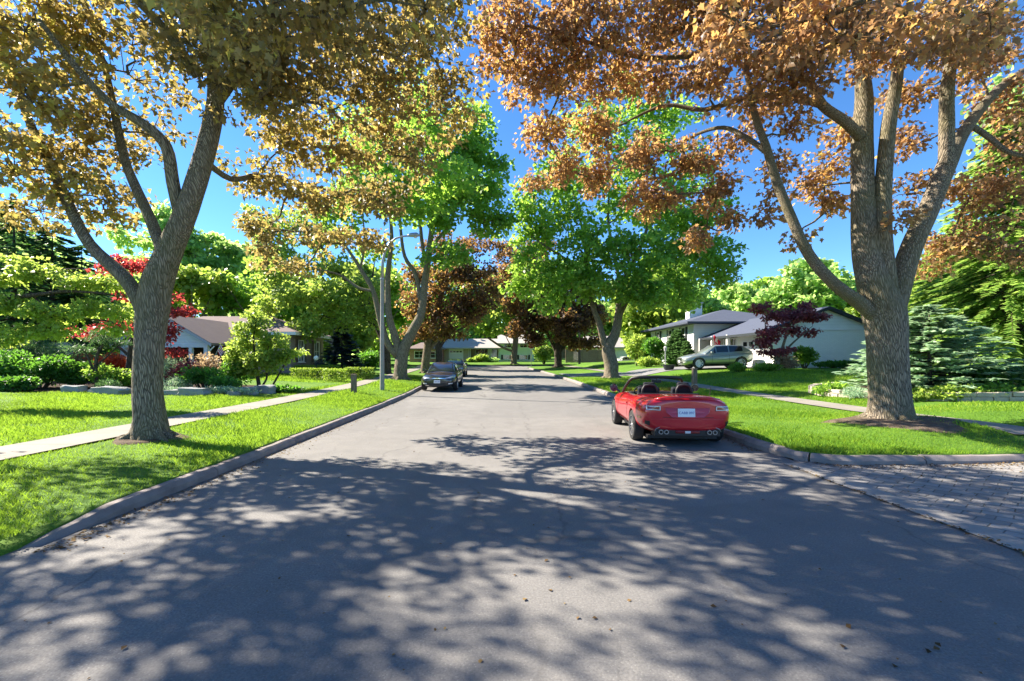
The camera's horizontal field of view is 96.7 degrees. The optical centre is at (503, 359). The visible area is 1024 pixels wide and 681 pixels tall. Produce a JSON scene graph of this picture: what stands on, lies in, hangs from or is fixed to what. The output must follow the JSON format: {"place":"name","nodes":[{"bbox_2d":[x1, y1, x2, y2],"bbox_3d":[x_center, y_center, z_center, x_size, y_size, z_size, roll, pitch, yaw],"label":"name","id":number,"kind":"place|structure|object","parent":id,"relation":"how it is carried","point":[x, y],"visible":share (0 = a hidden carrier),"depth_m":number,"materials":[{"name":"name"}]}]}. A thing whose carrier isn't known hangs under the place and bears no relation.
{"place":"outdoors","nodes":[
{"label":"outdoors","id":0,"kind":"place"},
{"bbox_2d":[0,366,420,459],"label":"sidewalk","id":1,"kind":"structure","parent":0,"point":[25,448],"depth_m":9.08,"materials":[{"name":"concrete"}]},
{"bbox_2d":[0,363,429,555],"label":"lawn","id":2,"kind":"structure","parent":0,"point":[10,543],"depth_m":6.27,"materials":[{"name":"green plant"}]},
{"bbox_2d":[0,374,42,391],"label":"bush","id":3,"kind":"object","parent":2,"relation":"on","point":[23,382],"visible":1,"depth_m":16.31,"materials":[{"name":"green plant"}]},
{"bbox_2d":[0,223,93,294],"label":"tree","id":4,"kind":"object","parent":2,"relation":"on","point":[21,252],"visible":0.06,"depth_m":39.78,"materials":[{"name":"green plant"}]},
{"bbox_2d":[0,197,103,356],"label":"pine tree","id":5,"kind":"object","parent":2,"relation":"on","point":[13,248],"visible":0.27,"depth_m":24.03,"materials":[{"name":"green plant"}]},
{"bbox_2d":[0,223,113,357],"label":"pine tree","id":6,"kind":"object","parent":2,"relation":"on","point":[57,246],"visible":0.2,"depth_m":24.92,"materials":[{"name":"green plant"}]},
{"bbox_2d":[0,253,133,349],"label":"ornamental tree","id":7,"kind":"object","parent":2,"relation":"on","point":[22,270],"visible":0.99,"depth_m":12.55,"materials":[{"name":"green plant"}]},
{"bbox_2d":[38,245,122,356],"bbox_3d":[-24.125,-2.523,26.032,5.291,8.076,5.214,0,0,0],"label":"pine tree","id":8,"kind":"object","parent":2,"relation":"on","point":[78,248],"visible":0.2,"depth_m":25.76,"materials":[{"name":"green plant"}]},
{"bbox_2d":[79,268,132,355],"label":"tree","id":9,"kind":"object","parent":2,"relation":"on","point":[122,307],"visible":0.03,"depth_m":46.94,"materials":[{"name":"red plant"}]},
{"bbox_2d":[11,378,256,391],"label":"soil","id":10,"kind":"structure","parent":2,"relation":"on","point":[54,388],"depth_m":18.34,"materials":[{"name":"brown soil"}]},
{"bbox_2d":[0,349,39,376],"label":"bush","id":11,"kind":"object","parent":10,"relation":"on","point":[7,363],"visible":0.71,"depth_m":17.42,"materials":[{"name":"green plant"}]},
{"bbox_2d":[3,339,61,363],"bbox_3d":[-21.517,-0.068,20.546,2.788,2.406,1.616,0,0,0],"label":"bush","id":12,"kind":"object","parent":10,"relation":"on","point":[30,344],"visible":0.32,"depth_m":20.45,"materials":[{"name":"green plant"}]},
{"bbox_2d":[9,354,74,387],"bbox_3d":[-17.993,0.509,17.758,2.241,1.486,1.492,0,0,-23],"label":"bush","id":13,"kind":"object","parent":10,"relation":"on","point":[46,370],"visible":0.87,"depth_m":17.59,"materials":[{"name":"green plant"}]},
{"bbox_2d":[25,336,94,381],"bbox_3d":[-19.960,-0.006,20.639,3.223,2.331,1.724,0,0,0],"label":"bush","id":14,"kind":"object","parent":10,"relation":"on","point":[48,352],"visible":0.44,"depth_m":20.34,"materials":[{"name":"green plant"}]},
{"bbox_2d":[60,385,87,391],"bbox_3d":[-15.576,1.125,16.500,0.776,0.400,0.519,0,0,-2],"label":"boulder","id":15,"kind":"object","parent":10,"relation":"on","point":[73,388],"visible":0.59,"depth_m":16.31,"materials":[{"name":"stone"}]},
{"bbox_2d":[53,359,105,384],"bbox_3d":[-17.291,0.626,18.422,2.144,1.269,1.640,0,0,22],"label":"bush","id":16,"kind":"object","parent":10,"relation":"on","point":[74,376],"visible":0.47,"depth_m":18.00,"materials":[{"name":"green plant"}]},
{"bbox_2d":[60,329,132,386],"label":"garden pine","id":17,"kind":"object","parent":10,"relation":"on","point":[106,340],"visible":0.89,"depth_m":17.74,"materials":[{"name":"green plant"}]},
{"bbox_2d":[79,363,131,386],"bbox_3d":[-15.556,0.734,18.201,2.118,1.271,1.392,0,0,0],"label":"bush","id":18,"kind":"object","parent":10,"relation":"on","point":[118,374],"visible":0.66,"depth_m":17.91,"materials":[{"name":"green plant"}]},
{"bbox_2d":[87,386,130,394],"bbox_3d":[-14.273,1.176,16.502,1.467,0.424,0.553,0,0,9],"label":"boulder","id":19,"kind":"object","parent":10,"relation":"on","point":[115,390],"visible":0.59,"depth_m":16.27,"materials":[{"name":"stone"}]},
{"bbox_2d":[92,351,126,370],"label":"azalea bush","id":20,"kind":"object","parent":10,"relation":"on","point":[117,361],"visible":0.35,"depth_m":20.47,"materials":[{"name":"red plant"}]},
{"bbox_2d":[67,253,200,386],"bbox_3d":[-15.634,-1.631,19.524,5.618,5.932,2.365,0,0,0],"label":"japanese maple","id":21,"kind":"object","parent":10,"relation":"on","point":[140,265],"visible":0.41,"depth_m":19.24,"materials":[{"name":"red plant"}]},
{"bbox_2d":[163,358,199,386],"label":"bush","id":22,"kind":"object","parent":10,"relation":"on","point":[180,364],"visible":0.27,"depth_m":18.69,"materials":[{"name":"purple plant"}]},
{"bbox_2d":[163,375,200,387],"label":"bush","id":23,"kind":"object","parent":10,"relation":"on","point":[176,381],"visible":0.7,"depth_m":17.90,"materials":[{"name":"green plant"}]},
{"bbox_2d":[174,365,223,387],"bbox_3d":[-12.114,0.776,18.316,1.808,1.197,1.090,0,0,0],"label":"bush","id":24,"kind":"object","parent":10,"relation":"on","point":[196,374],"visible":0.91,"depth_m":18.09,"materials":[{"name":"green plant"}]},
{"bbox_2d":[183,351,222,387],"bbox_3d":[-12.869,0.498,19.693,1.838,1.748,1.214,0,0,23],"label":"bush","id":25,"kind":"object","parent":10,"relation":"on","point":[204,362],"visible":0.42,"depth_m":19.54,"materials":[{"name":"beige plant"}]},
{"bbox_2d":[205,374,242,389],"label":"bush","id":26,"kind":"object","parent":10,"relation":"on","point":[222,380],"visible":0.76,"depth_m":17.61,"materials":[{"name":"green plant"}]},
{"bbox_2d":[218,358,252,386],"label":"bush","id":27,"kind":"object","parent":10,"relation":"on","point":[227,369],"visible":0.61,"depth_m":20.21,"materials":[{"name":"green plant"}]},
{"bbox_2d":[219,308,310,384],"bbox_3d":[-10.808,-0.462,20.346,3.798,3.773,2.380,0,0,0],"label":"ornamental tree","id":28,"kind":"object","parent":10,"relation":"on","point":[247,352],"visible":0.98,"depth_m":20.35,"materials":[{"name":"green plant"}]},
{"bbox_2d":[113,432,190,444],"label":"soil","id":29,"kind":"structure","parent":2,"relation":"on","point":[123,441],"depth_m":7.97,"materials":[{"name":"brown soil"}]},
{"bbox_2d":[0,0,493,441],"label":"maple tree","id":30,"kind":"object","parent":29,"relation":"on","point":[259,48],"visible":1,"depth_m":8.24,"materials":[{"name":"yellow plant"}]},
{"bbox_2d":[105,199,208,307],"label":"tree","id":31,"kind":"object","parent":2,"relation":"on","point":[162,213],"visible":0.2,"depth_m":51.36,"materials":[{"name":"green plant"}]},
{"bbox_2d":[0,312,332,373],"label":"house","id":32,"kind":"structure","parent":2,"relation":"on","point":[202,334],"depth_m":30.44,"materials":[{"name":"white paint"}]},
{"bbox_2d":[121,264,243,324],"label":"tree","id":33,"kind":"object","parent":2,"relation":"on","point":[198,280],"visible":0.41,"depth_m":43.05,"materials":[{"name":"green plant"}]},
{"bbox_2d":[177,387,212,395],"bbox_3d":[-11.194,1.215,16.498,1.080,0.420,0.544,0,0,2],"label":"boulder","id":34,"kind":"object","parent":2,"relation":"on","point":[191,391],"visible":0.61,"depth_m":16.26,"materials":[{"name":"stone"}]},
{"bbox_2d":[175,229,251,317],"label":"tree","id":35,"kind":"object","parent":2,"relation":"on","point":[227,251],"visible":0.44,"depth_m":52.87,"materials":[{"name":"green plant"}]},
{"bbox_2d":[201,385,261,394],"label":"bush","id":36,"kind":"object","parent":2,"relation":"on","point":[217,390],"visible":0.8,"depth_m":17.02,"materials":[{"name":"green plant"}]},
{"bbox_2d":[197,257,317,322],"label":"tree","id":37,"kind":"object","parent":2,"relation":"on","point":[242,304],"visible":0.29,"depth_m":44.75,"materials":[{"name":"plant"}]},
{"bbox_2d":[274,383,305,392],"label":"bush","id":38,"kind":"object","parent":2,"relation":"on","point":[286,388],"visible":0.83,"depth_m":18.58,"materials":[{"name":"green plant"}]},
{"bbox_2d":[289,367,330,379],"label":"hedge","id":39,"kind":"object","parent":2,"relation":"on","point":[303,369],"visible":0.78,"depth_m":27.23,"materials":[{"name":"green plant"}]},
{"bbox_2d":[233,203,392,373],"bbox_3d":[-15.144,-5.633,34.636,13.324,13.883,8.647,0,0,0],"label":"maple tree","id":40,"kind":"object","parent":2,"relation":"on","point":[292,289],"visible":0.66,"depth_m":33.14,"materials":[{"name":"green plant"}]},
{"bbox_2d":[322,368,348,381],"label":"hedge","id":41,"kind":"object","parent":2,"relation":"on","point":[340,375],"visible":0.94,"depth_m":25.94,"materials":[{"name":"green plant"}]},
{"bbox_2d":[315,325,369,373],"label":"spruce tree","id":42,"kind":"object","parent":2,"relation":"on","point":[341,351],"visible":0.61,"depth_m":33.76,"materials":[{"name":"green plant"}]},
{"bbox_2d":[302,258,400,360],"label":"tree","id":43,"kind":"object","parent":2,"relation":"on","point":[364,334],"visible":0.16,"depth_m":56.48,"materials":[{"name":"green plant"}]},
{"bbox_2d":[345,366,374,379],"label":"hedge","id":44,"kind":"object","parent":2,"relation":"on","point":[352,369],"visible":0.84,"depth_m":28.34,"materials":[{"name":"green plant"}]},
{"bbox_2d":[356,350,379,372],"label":"bush","id":45,"kind":"object","parent":2,"relation":"on","point":[372,357],"visible":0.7,"depth_m":36.47,"materials":[{"name":"green plant"}]},
{"bbox_2d":[380,232,419,389],"bbox_3d":[-4.689,-2.132,20.600,1.831,7.240,0.212,0,0,0],"label":"street lamp","id":46,"kind":"object","parent":2,"relation":"on","point":[414,235],"visible":0.92,"depth_m":20.53,"materials":[{"name":"metal"}]},
{"bbox_2d":[297,62,520,379],"bbox_3d":[-5.837,-8.328,26.438,13.948,19.513,11.965,0,0,0],"label":"maple tree","id":47,"kind":"object","parent":2,"relation":"on","point":[453,190],"visible":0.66,"depth_m":28.10,"materials":[{"name":"green plant"}]},
{"bbox_2d":[400,255,495,361],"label":"maple tree","id":48,"kind":"object","parent":2,"relation":"on","point":[439,344],"visible":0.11,"depth_m":50.83,"materials":[{"name":"brown plant"}]},
{"bbox_2d":[394,229,506,372],"bbox_3d":[-4.517,-5.138,39.108,9.705,12.964,7.031,0,0,0],"label":"maple tree","id":49,"kind":"object","parent":2,"relation":"on","point":[464,311],"visible":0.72,"depth_m":38.08,"materials":[{"name":"brown plant"}]},
{"bbox_2d":[228,240,286,315],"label":"tree","id":50,"kind":"object","parent":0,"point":[244,278],"visible":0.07,"depth_m":59.88,"materials":[{"name":"green plant"}]},
{"bbox_2d":[245,373,422,401],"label":"grass","id":51,"kind":"structure","parent":0,"point":[398,384],"depth_m":21.57,"materials":[{"name":"green plant"}]},
{"bbox_2d":[391,365,572,365],"bbox_3d":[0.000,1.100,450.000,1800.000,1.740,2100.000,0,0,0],"label":"ground","id":52,"kind":"structure","parent":0,"point":[501,365],"depth_m":79.83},
{"bbox_2d":[717,281,773,314],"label":"tree","id":53,"kind":"object","parent":52,"relation":"on","point":[737,296],"visible":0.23,"depth_m":64.12,"materials":[{"name":"green plant"}]},
{"bbox_2d":[323,356,650,364],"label":"lawn","id":54,"kind":"structure","parent":0,"point":[550,362],"depth_m":72.71,"materials":[{"name":"green plant"}]},
{"bbox_2d":[365,263,413,356],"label":"tree","id":55,"kind":"object","parent":54,"relation":"on","point":[398,319],"visible":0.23,"depth_m":67.52,"materials":[{"name":"green plant"}]},
{"bbox_2d":[410,342,446,361],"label":"house","id":56,"kind":"structure","parent":54,"relation":"on","point":[416,352],"depth_m":80.00,"materials":[{"name":"beige brick"}]},
{"bbox_2d":[443,335,534,361],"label":"house","id":57,"kind":"structure","parent":54,"relation":"on","point":[468,348],"depth_m":82.92,"materials":[{"name":"beige brick"}]},
{"bbox_2d":[449,260,542,363],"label":"maple tree","id":58,"kind":"object","parent":54,"relation":"on","point":[495,327],"visible":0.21,"depth_m":68.43,"materials":[{"name":"green plant"}]},
{"bbox_2d":[532,345,553,363],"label":"bush","id":59,"kind":"object","parent":54,"relation":"on","point":[543,353],"visible":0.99,"depth_m":69.80,"materials":[{"name":"green plant"}]},
{"bbox_2d":[565,349,614,362],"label":"board fence","id":60,"kind":"object","parent":54,"relation":"on","point":[585,356],"visible":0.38,"depth_m":71.99,"materials":[{"name":"wood"}]},
{"bbox_2d":[577,336,629,361],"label":"house","id":61,"kind":"structure","parent":54,"relation":"on","point":[619,351],"depth_m":80.00,"materials":[{"name":"white"}]},
{"bbox_2d":[587,274,644,337],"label":"tree","id":62,"kind":"object","parent":54,"relation":"on","point":[607,326],"visible":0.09,"depth_m":90.81,"materials":[{"name":"green plant"}]},
{"bbox_2d":[747,275,780,292],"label":"tree","id":63,"kind":"object","parent":54,"relation":"on","point":[759,283],"visible":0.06,"depth_m":88.92,"materials":[{"name":"green plant"}]},
{"bbox_2d":[467,366,531,367],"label":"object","id":64,"kind":"structure","parent":0,"point":[498,366],"depth_m":63.26,"materials":[{"name":"concrete"}]},
{"bbox_2d":[681,282,732,318],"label":"tree","id":65,"kind":"object","parent":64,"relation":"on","point":[709,305],"visible":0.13,"depth_m":59.71,"materials":[{"name":"green plant"}]},
{"bbox_2d":[0,368,1023,680],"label":"road","id":66,"kind":"structure","parent":0,"point":[184,590],"depth_m":3.56,"materials":[{"name":"grey asphalt"}]},
{"bbox_2d":[18,386,421,549],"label":"kerb","id":67,"kind":"structure","parent":66,"relation":"on","point":[116,508],"depth_m":5.72,"materials":[{"name":"concrete"}]},
{"bbox_2d":[421,362,462,389],"bbox_3d":[-3.220,0.850,24.378,2.060,1.415,4.597,0,0,0],"label":"parked car","id":68,"kind":"object","parent":66,"relation":"on","point":[443,374],"visible":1,"depth_m":22.77,"materials":[{"name":"black paint"}]},
{"bbox_2d":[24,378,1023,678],"bbox_3d":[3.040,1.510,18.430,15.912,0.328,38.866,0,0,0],"label":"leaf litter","id":69,"kind":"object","parent":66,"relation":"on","point":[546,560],"visible":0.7,"depth_m":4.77,"materials":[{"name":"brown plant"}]},
{"bbox_2d":[610,375,728,440],"bbox_3d":[3.578,1.011,10.427,2.100,1.278,4.073,0,0,4],"label":"convertible car","id":70,"kind":"object","parent":66,"relation":"on","point":[651,409],"visible":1,"depth_m":8.52,"materials":[{"name":"red paint"}]},
{"bbox_2d":[529,368,1023,464],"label":"kerb","id":71,"kind":"structure","parent":66,"relation":"on","point":[776,449],"depth_m":7.13,"materials":[{"name":"concrete"}]},
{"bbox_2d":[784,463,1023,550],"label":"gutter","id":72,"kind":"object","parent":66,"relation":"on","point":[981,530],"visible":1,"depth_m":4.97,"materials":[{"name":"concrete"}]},
{"bbox_2d":[0,0,1023,322],"label":"sky","id":73,"kind":"structure","parent":0,"point":[764,257],"materials":[{"name":"blue"}]},
{"bbox_2d":[556,366,752,378],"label":"driveway","id":74,"kind":"structure","parent":0,"point":[645,371],"depth_m":34.49,"materials":[{"name":"concrete"}]},
{"bbox_2d":[677,345,752,368],"bbox_3d":[14.581,-0.176,31.600,4.809,1.620,2.220,-1,0,0],"label":"parked car","id":75,"kind":"object","parent":74,"relation":"on","point":[726,356],"visible":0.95,"depth_m":30.78,"materials":[{"name":"grey paint"}]},
{"bbox_2d":[529,361,1023,460],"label":"lawn","id":76,"kind":"structure","parent":0,"point":[625,366],"depth_m":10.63,"materials":[{"name":"green plant"}]},
{"bbox_2d":[482,237,611,367],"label":"maple tree","id":77,"kind":"object","parent":76,"relation":"on","point":[566,327],"visible":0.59,"depth_m":50.75,"materials":[{"name":"brown plant"}]},
{"bbox_2d":[498,71,749,378],"bbox_3d":[7.785,-9.004,29.597,16.394,20.867,8.221,0,0,0],"label":"maple tree","id":78,"kind":"object","parent":76,"relation":"on","point":[588,280],"visible":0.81,"depth_m":29.09,"materials":[{"name":"green plant"}]},
{"bbox_2d":[624,333,645,365],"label":"bush","id":79,"kind":"object","parent":76,"relation":"on","point":[632,344],"visible":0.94,"depth_m":42.63,"materials":[{"name":"green plant"}]},
{"bbox_2d":[635,355,662,366],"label":"bush","id":80,"kind":"object","parent":76,"relation":"on","point":[648,360],"visible":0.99,"depth_m":39.30,"materials":[{"name":"green plant"}]},
{"bbox_2d":[640,336,664,365],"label":"bush","id":81,"kind":"object","parent":76,"relation":"on","point":[654,345],"visible":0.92,"depth_m":40.17,"materials":[{"name":"green plant"}]},
{"bbox_2d":[608,261,697,352],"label":"tree","id":82,"kind":"object","parent":76,"relation":"on","point":[636,322],"visible":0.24,"depth_m":53.68,"materials":[{"name":"green plant"}]},
{"bbox_2d":[662,330,686,366],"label":"cedar tree","id":83,"kind":"object","parent":76,"relation":"on","point":[675,340],"visible":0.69,"depth_m":37.61,"materials":[{"name":"green plant"}]},
{"bbox_2d":[675,341,694,361],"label":"cedar tree","id":84,"kind":"object","parent":76,"relation":"on","point":[686,348],"visible":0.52,"depth_m":36.69,"materials":[{"name":"green plant"}]},
{"bbox_2d":[573,368,863,394],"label":"grass","id":85,"kind":"structure","parent":76,"relation":"on","point":[775,374],"depth_m":22.74,"materials":[{"name":"green plant"}]},
{"bbox_2d":[640,302,865,368],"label":"house","id":86,"kind":"structure","parent":76,"relation":"on","point":[841,336],"depth_m":31.52,"materials":[{"name":"white paint"}]},
{"bbox_2d":[741,339,768,366],"bbox_3d":[17.567,-0.300,31.900,0.085,2.200,3.400,0,0,0],"label":"garage door","id":87,"kind":"structure","parent":86,"relation":"in","point":[745,343],"depth_m":31.85,"materials":[{"name":"metal"}]},
{"bbox_2d":[751,362,783,370],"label":"bush","id":88,"kind":"object","parent":76,"relation":"on","point":[764,366],"visible":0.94,"depth_m":25.90,"materials":[{"name":"green plant"}]},
{"bbox_2d":[770,354,800,368],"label":"bush","id":89,"kind":"object","parent":76,"relation":"on","point":[786,362],"visible":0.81,"depth_m":27.47,"materials":[{"name":"green plant"}]},
{"bbox_2d":[746,300,833,369],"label":"japanese maple","id":90,"kind":"object","parent":76,"relation":"on","point":[805,312],"visible":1,"depth_m":26.31,"materials":[{"name":"purple plant"}]},
{"bbox_2d":[751,257,856,311],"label":"tree","id":91,"kind":"object","parent":76,"relation":"on","point":[807,283],"visible":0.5,"depth_m":55.34,"materials":[{"name":"green plant"}]},
{"bbox_2d":[792,345,820,368],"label":"bush","id":92,"kind":"object","parent":76,"relation":"on","point":[803,355],"visible":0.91,"depth_m":28.09,"materials":[{"name":"green plant"}]},
{"bbox_2d":[811,360,862,367],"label":"bush","id":93,"kind":"object","parent":76,"relation":"on","point":[836,364],"visible":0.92,"depth_m":28.44,"materials":[{"name":"green plant"}]},
{"bbox_2d":[837,386,867,398],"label":"bush","id":94,"kind":"object","parent":76,"relation":"on","point":[857,393],"visible":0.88,"depth_m":14.29,"materials":[{"name":"green plant"}]},
{"bbox_2d":[821,415,967,433],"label":"soil","id":95,"kind":"structure","parent":76,"relation":"on","point":[938,425],"depth_m":8.96,"materials":[{"name":"brown soil"}]},
{"bbox_2d":[466,0,1023,420],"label":"maple tree","id":96,"kind":"object","parent":95,"relation":"on","point":[885,278],"visible":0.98,"depth_m":9.53,"materials":[{"name":"orange plant"}]},
{"bbox_2d":[808,382,1023,401],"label":"stone wall","id":97,"kind":"structure","parent":76,"relation":"on","point":[991,396],"depth_m":12.63,"materials":[{"name":"grey stone"}]},
{"bbox_2d":[908,251,1003,350],"bbox_3d":[38.886,-4.634,39.723,9.546,10.403,8.837,0,0,-39],"label":"tree","id":98,"kind":"object","parent":76,"relation":"on","point":[918,300],"visible":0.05,"depth_m":38.81,"materials":[{"name":"green plant"}]},
{"bbox_2d":[907,92,1023,374],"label":"larch tree","id":99,"kind":"object","parent":76,"relation":"on","point":[1008,299],"visible":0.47,"depth_m":22.43,"materials":[{"name":"green plant"}]},
{"bbox_2d":[908,223,1022,366],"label":"larch tree","id":100,"kind":"object","parent":76,"relation":"on","point":[936,292],"visible":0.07,"depth_m":27.11,"materials":[{"name":"green plant"}]},
{"bbox_2d":[944,64,1023,284],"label":"tree","id":101,"kind":"object","parent":76,"relation":"on","point":[998,78],"visible":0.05,"depth_m":45.63,"materials":[{"name":"green plant"}]},
{"bbox_2d":[568,366,1023,433],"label":"sidewalk","id":102,"kind":"structure","parent":0,"point":[1014,429],"depth_m":14.01,"materials":[{"name":"concrete"}]},
{"bbox_2d":[786,457,1023,539],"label":"driveway","id":103,"kind":"structure","parent":0,"point":[1002,510],"depth_m":5.83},
{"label":"soil","id":104,"kind":"structure","parent":0,"visible":0},
{"bbox_2d":[809,380,848,394],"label":"bush","id":105,"kind":"object","parent":104,"relation":"on","point":[817,389],"visible":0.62,"depth_m":15.57,"materials":[{"name":"green plant"}]},
{"bbox_2d":[831,304,1023,401],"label":"spruce tree","id":106,"kind":"object","parent":104,"relation":"on","point":[927,376],"visible":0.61,"depth_m":13.94,"materials":[{"name":"green plant"}]},
{"bbox_2d":[918,383,999,401],"bbox_3d":[13.107,0.978,12.958,2.403,0.629,0.991,0,0,0],"label":"bush","id":107,"kind":"object","parent":104,"relation":"on","point":[948,388],"visible":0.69,"depth_m":12.88,"materials":[{"name":"green plant"}]},
{"bbox_2d":[948,363,1023,386],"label":"bush","id":108,"kind":"object","parent":104,"relation":"on","point":[980,375],"visible":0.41,"depth_m":13.55,"materials":[{"name":"green plant"}]},
{"bbox_2d":[969,381,1023,396],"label":"bush","id":109,"kind":"object","parent":104,"relation":"on","point":[1001,386],"visible":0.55,"depth_m":12.75,"materials":[{"name":"green plant"}]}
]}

